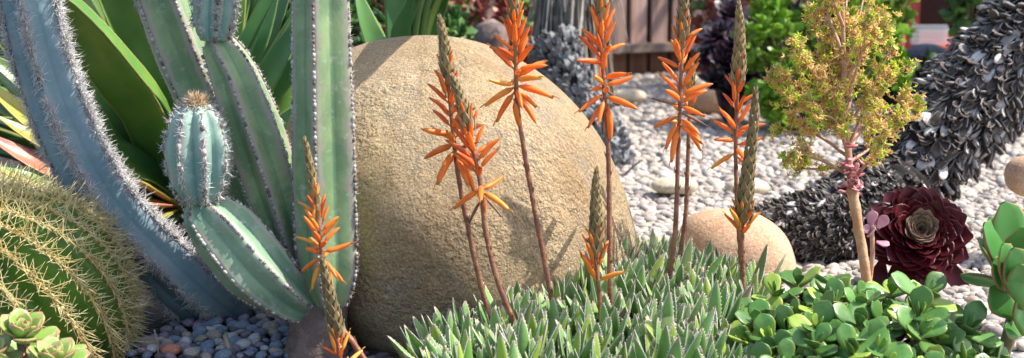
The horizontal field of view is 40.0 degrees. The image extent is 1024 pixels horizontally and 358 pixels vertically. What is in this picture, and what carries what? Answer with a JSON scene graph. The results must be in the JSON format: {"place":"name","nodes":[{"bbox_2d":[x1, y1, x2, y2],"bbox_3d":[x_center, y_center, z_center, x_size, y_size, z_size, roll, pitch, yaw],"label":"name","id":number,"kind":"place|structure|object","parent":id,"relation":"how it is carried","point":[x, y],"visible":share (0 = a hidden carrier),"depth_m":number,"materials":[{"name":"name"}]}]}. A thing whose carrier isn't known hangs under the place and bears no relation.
{"place":"outdoors","nodes":[
{"label":"outdoors","id":0,"kind":"place"},
{"bbox_2d":[371,0,385,31],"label":"red stem plant","id":1,"kind":"object","parent":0,"point":[382,15],"visible":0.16,"depth_m":3.57,"materials":[{"name":"green plant"}]},
{"bbox_2d":[0,0,1023,357],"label":"ground","id":2,"kind":"structure","parent":0,"point":[160,322],"depth_m":2.41,"materials":[{"name":"soil"}]},
{"bbox_2d":[0,45,39,161],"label":"agave","id":3,"kind":"object","parent":2,"relation":"on","point":[6,132],"visible":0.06,"depth_m":3.61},
{"bbox_2d":[26,335,90,357],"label":"echeveria","id":4,"kind":"object","parent":2,"relation":"on","point":[49,346],"visible":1,"depth_m":1.80,"materials":[{"name":"green plant"}]},
{"bbox_2d":[0,162,156,357],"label":"barrel cactus","id":5,"kind":"object","parent":2,"relation":"on","point":[67,267],"visible":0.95,"depth_m":2.08,"materials":[{"name":"plant"}]},
{"bbox_2d":[0,0,257,325],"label":"columnar cactus","id":6,"kind":"object","parent":2,"relation":"on","point":[63,123],"visible":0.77,"depth_m":2.29,"materials":[{"name":"plant"}]},
{"bbox_2d":[0,0,291,225],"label":"agave","id":7,"kind":"object","parent":2,"relation":"on","point":[133,96],"visible":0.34,"depth_m":2.75,"materials":[{"name":"plant"}]},
{"bbox_2d":[8,85,291,140],"bbox_3d":[-0.633,-0.319,3.450,0.976,0.770,1.039,3,10,19],"label":"agave","id":8,"kind":"object","parent":2,"relation":"on","point":[284,101],"visible":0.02,"depth_m":3.43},
{"bbox_2d":[159,344,181,354],"bbox_3d":[-0.526,0.263,2.167,0.035,0.016,0.024,0,28,-1],"label":"pebble","id":9,"kind":"object","parent":2,"relation":"on","point":[175,349],"visible":0.89,"depth_m":2.16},
{"bbox_2d":[214,348,232,357],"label":"pebble","id":10,"kind":"object","parent":2,"relation":"on","point":[225,353],"visible":1,"depth_m":2.13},
{"bbox_2d":[131,0,359,357],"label":"columnar cactus","id":11,"kind":"object","parent":2,"relation":"on","point":[234,165],"visible":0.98,"depth_m":2.08,"materials":[{"name":"green plant"}]},
{"bbox_2d":[262,321,279,331],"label":"pebble","id":12,"kind":"object","parent":2,"relation":"on","point":[268,326],"visible":0.81,"depth_m":2.29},
{"bbox_2d":[152,310,400,357],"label":"dark gravel","id":13,"kind":"structure","parent":2,"relation":"on","point":[253,319],"depth_m":2.18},
{"bbox_2d":[0,334,24,357],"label":"echeveria","id":14,"kind":"object","parent":13,"relation":"on","point":[5,341],"visible":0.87,"depth_m":1.83,"materials":[{"name":"green plant"}]},
{"bbox_2d":[0,308,87,357],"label":"echeveria","id":15,"kind":"object","parent":13,"relation":"on","point":[23,328],"visible":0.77,"depth_m":1.83,"materials":[{"name":"green plant"}]},
{"bbox_2d":[183,347,200,356],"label":"pebble","id":16,"kind":"object","parent":13,"relation":"on","point":[194,351],"visible":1,"depth_m":2.15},
{"bbox_2d":[205,330,221,339],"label":"pebble","id":17,"kind":"object","parent":13,"relation":"on","point":[213,334],"visible":0.76,"depth_m":2.24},
{"bbox_2d":[235,339,251,350],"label":"pebble","id":18,"kind":"object","parent":13,"relation":"on","point":[244,344],"visible":0.88,"depth_m":2.19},
{"bbox_2d":[247,332,260,346],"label":"pebble","id":19,"kind":"object","parent":13,"relation":"on","point":[254,338],"visible":0.57,"depth_m":2.22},
{"bbox_2d":[355,0,448,42],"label":"agave","id":20,"kind":"object","parent":2,"relation":"on","point":[409,17],"visible":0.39,"depth_m":2.88,"materials":[{"name":"plant"}]},
{"bbox_2d":[350,0,477,47],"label":"shrub","id":21,"kind":"object","parent":2,"relation":"on","point":[454,21],"visible":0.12,"depth_m":4.25,"materials":[{"name":"green plant"}]},
{"bbox_2d":[379,0,493,41],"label":"red bush","id":22,"kind":"object","parent":2,"relation":"on","point":[477,15],"visible":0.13,"depth_m":4.80,"materials":[{"name":"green plant"}]},
{"bbox_2d":[286,35,637,352],"bbox_3d":[-0.086,0.063,2.492,0.620,0.633,0.804,0,9,0],"label":"boulder","id":23,"kind":"object","parent":2,"relation":"on","point":[414,257],"visible":0.45,"depth_m":2.14,"materials":[{"name":"stone"}]},
{"bbox_2d":[475,18,508,49],"bbox_3d":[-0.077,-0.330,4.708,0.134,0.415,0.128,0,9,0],"label":"rock","id":24,"kind":"object","parent":2,"relation":"on","point":[487,29],"visible":0.18,"depth_m":4.64,"materials":[{"name":"grey stone"}]},
{"bbox_2d":[490,0,537,69],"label":"shrub","id":25,"kind":"object","parent":2,"relation":"on","point":[499,9],"visible":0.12,"depth_m":5.15,"materials":[{"name":"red plant"}]},
{"bbox_2d":[348,283,782,357],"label":"soil mound","id":26,"kind":"object","parent":2,"relation":"on","point":[375,351],"visible":0.01,"depth_m":2.20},
{"bbox_2d":[294,135,366,357],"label":"flowering aloe","id":27,"kind":"object","parent":26,"relation":"on","point":[314,189],"visible":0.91,"depth_m":1.86,"materials":[{"name":"orange plant"}]},
{"bbox_2d":[319,254,364,357],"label":"flowering aloe","id":28,"kind":"object","parent":26,"relation":"on","point":[333,315],"visible":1,"depth_m":1.85,"materials":[{"name":"orange plant"}]},
{"bbox_2d":[399,324,444,357],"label":"aloe rosette","id":29,"kind":"object","parent":26,"relation":"on","point":[413,351],"visible":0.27,"depth_m":1.96,"materials":[{"name":"green plant"}]},
{"bbox_2d":[386,325,471,357],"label":"aloe rosette","id":30,"kind":"object","parent":26,"relation":"on","point":[448,344],"visible":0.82,"depth_m":1.88,"materials":[{"name":"green plant"}]},
{"bbox_2d":[406,308,486,354],"bbox_3d":[-0.092,0.236,2.004,0.125,0.106,0.121,0,9,0],"label":"aloe rosette","id":31,"kind":"object","parent":26,"relation":"on","point":[438,327],"visible":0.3,"depth_m":1.99,"materials":[{"name":"green plant"}]},
{"bbox_2d":[422,329,495,357],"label":"aloe rosette","id":32,"kind":"object","parent":26,"relation":"on","point":[459,351],"visible":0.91,"depth_m":1.86,"materials":[{"name":"green plant"}]},
{"bbox_2d":[426,313,502,356],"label":"aloe rosette","id":33,"kind":"object","parent":26,"relation":"on","point":[466,323],"visible":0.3,"depth_m":1.97,"materials":[{"name":"green plant"}]},
{"bbox_2d":[434,297,501,332],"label":"aloe rosette","id":34,"kind":"object","parent":26,"relation":"on","point":[464,310],"visible":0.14,"depth_m":2.05,"materials":[{"name":"green plant"}]},
{"bbox_2d":[421,13,538,332],"bbox_3d":[-0.042,0.025,1.976,0.168,0.513,0.121,0,9,0],"label":"flowering aloe","id":35,"kind":"object","parent":26,"relation":"on","point":[447,68],"visible":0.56,"depth_m":1.96,"materials":[{"name":"orange plant"}]},
{"bbox_2d":[483,282,559,326],"bbox_3d":[0.022,0.214,2.047,0.121,0.110,0.122,-1,9,-8],"label":"aloe rosette","id":36,"kind":"object","parent":35,"relation":"attached to","point":[516,305],"visible":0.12,"depth_m":2.06,"materials":[{"name":"green plant"}]},
{"bbox_2d":[472,339,495,357],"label":"aloe rosette","id":37,"kind":"object","parent":26,"relation":"on","point":[485,352],"visible":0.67,"depth_m":1.91,"materials":[{"name":"green plant"}]},
{"bbox_2d":[451,306,540,357],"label":"aloe rosette","id":38,"kind":"object","parent":26,"relation":"on","point":[489,335],"visible":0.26,"depth_m":1.95,"materials":[{"name":"green plant"}]},
{"bbox_2d":[473,285,545,320],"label":"aloe rosette","id":39,"kind":"object","parent":26,"relation":"on","point":[510,292],"visible":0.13,"depth_m":2.07,"materials":[{"name":"green plant"}]},
{"bbox_2d":[445,72,576,351],"bbox_3d":[0.003,0.068,1.948,0.191,0.432,0.113,0,9,0],"label":"flowering aloe","id":40,"kind":"object","parent":26,"relation":"on","point":[466,117],"visible":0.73,"depth_m":1.94,"materials":[{"name":"orange plant"}]},
{"bbox_2d":[479,291,555,323],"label":"aloe rosette","id":41,"kind":"object","parent":26,"relation":"on","point":[534,295],"visible":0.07,"depth_m":2.09,"materials":[{"name":"green plant"}]},
{"bbox_2d":[471,309,565,357],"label":"aloe rosette","id":42,"kind":"object","parent":26,"relation":"on","point":[519,328],"visible":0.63,"depth_m":1.91,"materials":[{"name":"green plant"}]},
{"bbox_2d":[513,281,533,301],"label":"aloe rosette","id":43,"kind":"object","parent":26,"relation":"on","point":[517,289],"visible":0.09,"depth_m":2.10,"materials":[{"name":"green plant"}]},
{"bbox_2d":[490,330,560,357],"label":"aloe rosette","id":44,"kind":"object","parent":26,"relation":"on","point":[500,349],"visible":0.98,"depth_m":1.86,"materials":[{"name":"green plant"}]},
{"bbox_2d":[517,337,555,357],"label":"aloe rosette","id":45,"kind":"object","parent":26,"relation":"on","point":[550,351],"visible":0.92,"depth_m":1.89,"materials":[{"name":"green plant"}]},
{"bbox_2d":[480,0,598,353],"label":"flowering aloe","id":46,"kind":"object","parent":26,"relation":"on","point":[512,24],"visible":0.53,"depth_m":1.97,"materials":[{"name":"orange plant"}]},
{"bbox_2d":[541,270,586,307],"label":"aloe rosette","id":47,"kind":"object","parent":26,"relation":"on","point":[568,291],"visible":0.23,"depth_m":2.09,"materials":[{"name":"green plant"}]},
{"bbox_2d":[541,267,590,300],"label":"aloe rosette","id":48,"kind":"object","parent":26,"relation":"on","point":[575,278],"visible":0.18,"depth_m":2.13,"materials":[{"name":"green plant"}]},
{"bbox_2d":[558,313,611,357],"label":"aloe rosette","id":49,"kind":"object","parent":26,"relation":"on","point":[582,349],"visible":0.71,"depth_m":1.90,"materials":[{"name":"green plant"}]},
{"bbox_2d":[555,296,641,354],"bbox_3d":[0.120,0.223,1.954,0.122,0.116,0.135,0,9,0],"label":"aloe rosette","id":50,"kind":"object","parent":26,"relation":"on","point":[605,329],"visible":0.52,"depth_m":1.95,"materials":[{"name":"green plant"}]},
{"bbox_2d":[556,165,651,336],"bbox_3d":[0.131,0.139,2.013,0.127,0.328,0.108,7,11,35],"label":"flowering aloe","id":51,"kind":"object","parent":26,"relation":"on","point":[597,243],"visible":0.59,"depth_m":1.98,"materials":[{"name":"green plant"}]},
{"bbox_2d":[570,259,641,311],"bbox_3d":[0.141,0.176,2.123,0.111,0.117,0.116,0,9,0],"label":"aloe rosette","id":52,"kind":"object","parent":26,"relation":"on","point":[603,283],"visible":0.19,"depth_m":2.08,"materials":[{"name":"green plant"}]},
{"bbox_2d":[565,252,648,292],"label":"aloe rosette","id":53,"kind":"object","parent":26,"relation":"on","point":[587,273],"visible":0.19,"depth_m":2.15,"materials":[{"name":"green plant"}]},
{"bbox_2d":[567,332,652,357],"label":"aloe rosette","id":54,"kind":"object","parent":26,"relation":"on","point":[595,350],"visible":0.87,"depth_m":1.88,"materials":[{"name":"green plant"}]},
{"bbox_2d":[565,0,658,324],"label":"flowering aloe","id":55,"kind":"object","parent":26,"relation":"on","point":[603,111],"visible":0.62,"depth_m":1.99,"materials":[{"name":"orange plant"}]},
{"bbox_2d":[607,316,645,354],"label":"aloe rosette","id":56,"kind":"object","parent":26,"relation":"on","point":[628,323],"visible":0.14,"depth_m":1.95,"materials":[{"name":"green plant"}]},
{"bbox_2d":[622,236,643,259],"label":"aloe rosette","id":57,"kind":"object","parent":26,"relation":"on","point":[625,245],"visible":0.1,"depth_m":2.30,"materials":[{"name":"green plant"}]},
{"bbox_2d":[616,337,656,357],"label":"aloe rosette","id":58,"kind":"object","parent":26,"relation":"on","point":[632,353],"visible":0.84,"depth_m":1.87,"materials":[{"name":"green plant"}]},
{"bbox_2d":[600,252,680,319],"bbox_3d":[0.192,0.170,2.132,0.128,0.113,0.131,0,9,0],"label":"aloe rosette","id":59,"kind":"object","parent":26,"relation":"on","point":[637,267],"visible":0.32,"depth_m":2.12,"materials":[{"name":"green plant"}]},
{"bbox_2d":[630,241,661,259],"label":"aloe rosette","id":60,"kind":"object","parent":26,"relation":"on","point":[641,244],"visible":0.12,"depth_m":2.33,"materials":[{"name":"green plant"}]},
{"bbox_2d":[631,284,664,317],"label":"aloe rosette","id":61,"kind":"object","parent":26,"relation":"on","point":[643,301],"visible":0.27,"depth_m":2.08,"materials":[{"name":"green plant"}]},
{"bbox_2d":[631,247,675,277],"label":"aloe rosette","id":62,"kind":"object","parent":26,"relation":"on","point":[651,260],"visible":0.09,"depth_m":2.23,"materials":[{"name":"green plant"}]},
{"bbox_2d":[620,294,697,337],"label":"aloe rosette","id":63,"kind":"object","parent":26,"relation":"on","point":[653,315],"visible":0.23,"depth_m":1.96,"materials":[{"name":"green plant"}]},
{"bbox_2d":[643,228,680,258],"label":"aloe rosette","id":64,"kind":"object","parent":26,"relation":"on","point":[652,240],"visible":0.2,"depth_m":2.38,"materials":[{"name":"green plant"}]},
{"bbox_2d":[620,291,707,333],"bbox_3d":[0.210,0.209,1.986,0.130,0.134,0.121,0,9,0],"label":"aloe rosette","id":65,"kind":"object","parent":26,"relation":"on","point":[666,308],"visible":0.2,"depth_m":1.95,"materials":[{"name":"green plant"}]},
{"bbox_2d":[633,0,712,297],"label":"flowering aloe","id":66,"kind":"object","parent":26,"relation":"on","point":[683,20],"visible":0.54,"depth_m":2.08,"materials":[{"name":"orange plant"}]},
{"bbox_2d":[645,276,707,307],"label":"aloe rosette","id":67,"kind":"object","parent":26,"relation":"on","point":[677,293],"visible":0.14,"depth_m":2.07,"materials":[{"name":"green plant"}]},
{"bbox_2d":[649,249,706,275],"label":"aloe rosette","id":68,"kind":"object","parent":26,"relation":"on","point":[702,260],"visible":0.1,"depth_m":2.22,"materials":[{"name":"green plant"}]},
{"bbox_2d":[647,61,710,269],"bbox_3d":[0.259,0.003,2.270,0.112,0.398,0.121,-5,10,-26],"label":"flowering aloe","id":69,"kind":"object","parent":26,"relation":"on","point":[692,82],"visible":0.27,"depth_m":2.27,"materials":[{"name":"orange plant"}]},
{"bbox_2d":[636,281,721,322],"bbox_3d":[0.238,0.200,2.049,0.123,0.115,0.102,0,9,0],"label":"aloe rosette","id":70,"kind":"object","parent":26,"relation":"on","point":[677,310],"visible":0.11,"depth_m":2.02,"materials":[{"name":"green plant"}]},
{"bbox_2d":[634,295,726,357],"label":"aloe rosette","id":71,"kind":"object","parent":26,"relation":"on","point":[667,342],"visible":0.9,"depth_m":1.86,"materials":[{"name":"green plant"}]},
{"bbox_2d":[645,320,731,357],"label":"aloe rosette","id":72,"kind":"object","parent":26,"relation":"on","point":[720,342],"visible":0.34,"depth_m":1.90,"materials":[{"name":"green plant"}]},
{"bbox_2d":[656,237,724,286],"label":"aloe rosette","id":73,"kind":"object","parent":26,"relation":"on","point":[685,265],"visible":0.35,"depth_m":2.20,"materials":[{"name":"green plant"}]},
{"bbox_2d":[649,333,739,357],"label":"aloe rosette","id":74,"kind":"object","parent":26,"relation":"on","point":[710,352],"visible":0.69,"depth_m":1.86,"materials":[{"name":"green plant"}]},
{"bbox_2d":[674,306,717,340],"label":"aloe rosette","id":75,"kind":"object","parent":26,"relation":"on","point":[700,320],"visible":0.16,"depth_m":1.93,"materials":[{"name":"green plant"}]},
{"bbox_2d":[661,268,734,303],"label":"aloe rosette","id":76,"kind":"object","parent":26,"relation":"on","point":[693,281],"visible":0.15,"depth_m":2.07,"materials":[{"name":"green plant"}]},
{"bbox_2d":[659,239,737,275],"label":"aloe rosette","id":77,"kind":"object","parent":26,"relation":"on","point":[711,258],"visible":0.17,"depth_m":2.29,"materials":[{"name":"green plant"}]},
{"bbox_2d":[679,302,725,340],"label":"aloe rosette","id":78,"kind":"object","parent":26,"relation":"on","point":[687,311],"visible":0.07,"depth_m":2.01,"materials":[{"name":"green plant"}]},
{"bbox_2d":[660,279,752,335],"bbox_3d":[0.277,0.199,2.033,0.122,0.127,0.143,3,10,18],"label":"aloe rosette","id":79,"kind":"object","parent":26,"relation":"on","point":[726,308],"visible":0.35,"depth_m":2.02,"materials":[{"name":"green plant"}]},
{"bbox_2d":[701,256,752,286],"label":"aloe rosette","id":80,"kind":"object","parent":26,"relation":"on","point":[733,271],"visible":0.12,"depth_m":2.22,"materials":[{"name":"green plant"}]},
{"bbox_2d":[699,331,757,357],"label":"aloe rosette","id":81,"kind":"object","parent":26,"relation":"on","point":[737,352],"visible":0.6,"depth_m":1.89,"materials":[{"name":"green plant"}]},
{"bbox_2d":[715,318,753,341],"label":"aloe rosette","id":82,"kind":"object","parent":26,"relation":"on","point":[725,324],"visible":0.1,"depth_m":1.99,"materials":[{"name":"green plant"}]},
{"bbox_2d":[720,85,762,297],"bbox_3d":[0.362,0.055,2.107,0.112,0.392,0.095,8,12,39],"label":"flowering aloe","id":83,"kind":"object","parent":26,"relation":"on","point":[741,212],"visible":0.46,"depth_m":2.10,"materials":[{"name":"green plant"}]},
{"bbox_2d":[707,0,785,296],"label":"flowering aloe","id":84,"kind":"object","parent":26,"relation":"on","point":[736,79],"visible":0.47,"depth_m":2.21,"materials":[{"name":"orange plant"}]},
{"bbox_2d":[726,279,791,327],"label":"aloe rosette","id":85,"kind":"object","parent":26,"relation":"on","point":[761,291],"visible":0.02,"depth_m":2.10,"materials":[{"name":"green plant"}]},
{"bbox_2d":[761,0,926,281],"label":"blossoming succulent","id":86,"kind":"object","parent":26,"relation":"on","point":[843,27],"visible":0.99,"depth_m":2.33,"materials":[{"name":"yellow plant"}]},
{"bbox_2d":[714,266,1010,357],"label":"jade plant","id":87,"kind":"object","parent":26,"relation":"on","point":[830,316],"visible":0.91,"depth_m":1.91,"materials":[{"name":"green plant"}]},
{"bbox_2d":[526,0,628,110],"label":"shaggy trunk","id":88,"kind":"object","parent":2,"relation":"on","point":[551,15],"visible":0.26,"depth_m":4.39,"materials":[{"name":"grey"}]},
{"bbox_2d":[526,23,636,168],"bbox_3d":[0.227,-0.229,4.198,0.184,0.462,0.444,-7,12,-36],"label":"silver shrub","id":89,"kind":"object","parent":2,"relation":"on","point":[560,50],"visible":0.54,"depth_m":4.20,"materials":[{"name":"black"}]},
{"bbox_2d":[466,0,834,74],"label":"wooden fence","id":90,"kind":"object","parent":2,"relation":"on","point":[650,32],"visible":0.12,"depth_m":6.96,"materials":[{"name":"brown wood"}]},
{"bbox_2d":[689,0,755,73],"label":"red bush","id":91,"kind":"object","parent":2,"relation":"on","point":[702,6],"visible":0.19,"depth_m":6.14,"materials":[{"name":"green plant"}]},
{"bbox_2d":[679,208,796,273],"bbox_3d":[0.446,0.153,2.780,0.233,0.190,0.201,0,9,0],"label":"rock","id":92,"kind":"object","parent":2,"relation":"on","point":[716,227],"visible":0.32,"depth_m":2.70,"materials":[{"name":"beige stone"}]},
{"bbox_2d":[721,0,887,84],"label":"shrub","id":93,"kind":"object","parent":2,"relation":"on","point":[796,6],"visible":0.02,"depth_m":6.20,"materials":[{"name":"green plant"}]},
{"bbox_2d":[731,0,919,130],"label":"jade bush","id":94,"kind":"object","parent":2,"relation":"on","point":[777,24],"visible":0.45,"depth_m":4.71,"materials":[{"name":"green plant"}]},
{"bbox_2d":[853,46,937,106],"bbox_3d":[1.683,-0.380,5.712,0.697,0.322,0.609,0,9,0],"label":"shrub","id":95,"kind":"object","parent":2,"relation":"on","point":[929,55],"visible":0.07,"depth_m":5.58,"materials":[{"name":"green plant"}]},
{"bbox_2d":[800,0,1023,201],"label":"silver shrub","id":96,"kind":"object","parent":2,"relation":"on","point":[971,84],"visible":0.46,"depth_m":2.94,"materials":[{"name":"black"}]},
{"bbox_2d":[885,0,953,55],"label":"porch","id":97,"kind":"object","parent":2,"relation":"on","point":[928,17],"visible":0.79,"depth_m":8.34,"materials":[{"name":"red wood"}]},
{"bbox_2d":[938,0,984,36],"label":"shrub","id":98,"kind":"object","parent":2,"relation":"on","point":[960,13],"visible":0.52,"depth_m":5.37,"materials":[{"name":"green plant"}]},
{"bbox_2d":[960,201,1023,354],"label":"paddle succulent","id":99,"kind":"object","parent":2,"relation":"on","point":[1001,244],"visible":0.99,"depth_m":1.93,"materials":[{"name":"green plant"}]},
{"bbox_2d":[601,71,1023,350],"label":"gravel","id":100,"kind":"structure","parent":0,"point":[979,203],"depth_m":3.85,"materials":[{"name":"gravel"}]},
{"bbox_2d":[608,89,645,102],"bbox_3d":[0.461,-0.332,5.621,0.152,0.056,0.121,0,9,0],"label":"rock","id":101,"kind":"object","parent":100,"relation":"on","point":[632,95],"visible":0.69,"depth_m":5.57,"materials":[{"name":"stone"}]},
{"bbox_2d":[651,177,697,193],"bbox_3d":[0.411,0.017,3.549,0.118,0.040,0.099,0,9,0],"label":"rock","id":102,"kind":"object","parent":100,"relation":"on","point":[665,185],"visible":0.83,"depth_m":3.51,"materials":[{"name":"stone"}]},
{"bbox_2d":[691,88,719,114],"bbox_3d":[0.745,-0.299,5.322,0.149,0.110,0.140,0,9,0],"label":"rock","id":103,"kind":"object","parent":100,"relation":"on","point":[705,103],"visible":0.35,"depth_m":5.26,"materials":[{"name":"beige stone"}]},
{"bbox_2d":[692,0,760,122],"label":"aeonium","id":104,"kind":"object","parent":100,"relation":"on","point":[713,49],"visible":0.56,"depth_m":4.96,"materials":[{"name":"brown"}]},
{"bbox_2d":[726,179,769,194],"bbox_3d":[0.603,0.021,3.601,0.110,0.044,0.098,0,9,0],"label":"rock","id":105,"kind":"object","parent":100,"relation":"on","point":[762,187],"visible":0.45,"depth_m":3.57,"materials":[{"name":"stone"}]},
{"bbox_2d":[754,157,929,264],"bbox_3d":[0.662,0.076,2.851,0.411,0.225,0.200,-4,10,-22],"label":"leafy trunk","id":106,"kind":"object","parent":100,"relation":"on","point":[815,223],"visible":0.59,"depth_m":2.78,"materials":[{"name":"black"}]},
{"bbox_2d":[863,210,889,279],"bbox_3d":[0.637,0.140,2.465,0.042,0.174,0.032,6,11,34],"label":"mauve succulent","id":107,"kind":"object","parent":100,"relation":"on","point":[871,218],"visible":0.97,"depth_m":2.46,"materials":[{"name":"pink plant"}]},
{"bbox_2d":[866,186,973,286],"bbox_3d":[0.751,0.122,2.587,0.177,0.215,0.145,7,11,36],"label":"aeonium","id":108,"kind":"object","parent":100,"relation":"on","point":[924,232],"visible":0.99,"depth_m":2.56,"materials":[{"name":"plant"}]},
{"bbox_2d":[906,43,945,58],"bbox_3d":[1.944,-0.575,6.593,0.198,0.120,0.180,0,9,0],"label":"stone","id":109,"kind":"object","parent":100,"relation":"on","point":[916,50],"visible":0.41,"depth_m":6.53,"materials":[{"name":"stone"}]},
{"bbox_2d":[1004,155,1023,196],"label":"rock","id":110,"kind":"object","parent":100,"relation":"on","point":[1014,175],"visible":1,"depth_m":2.76,"materials":[{"name":"beige stone"}]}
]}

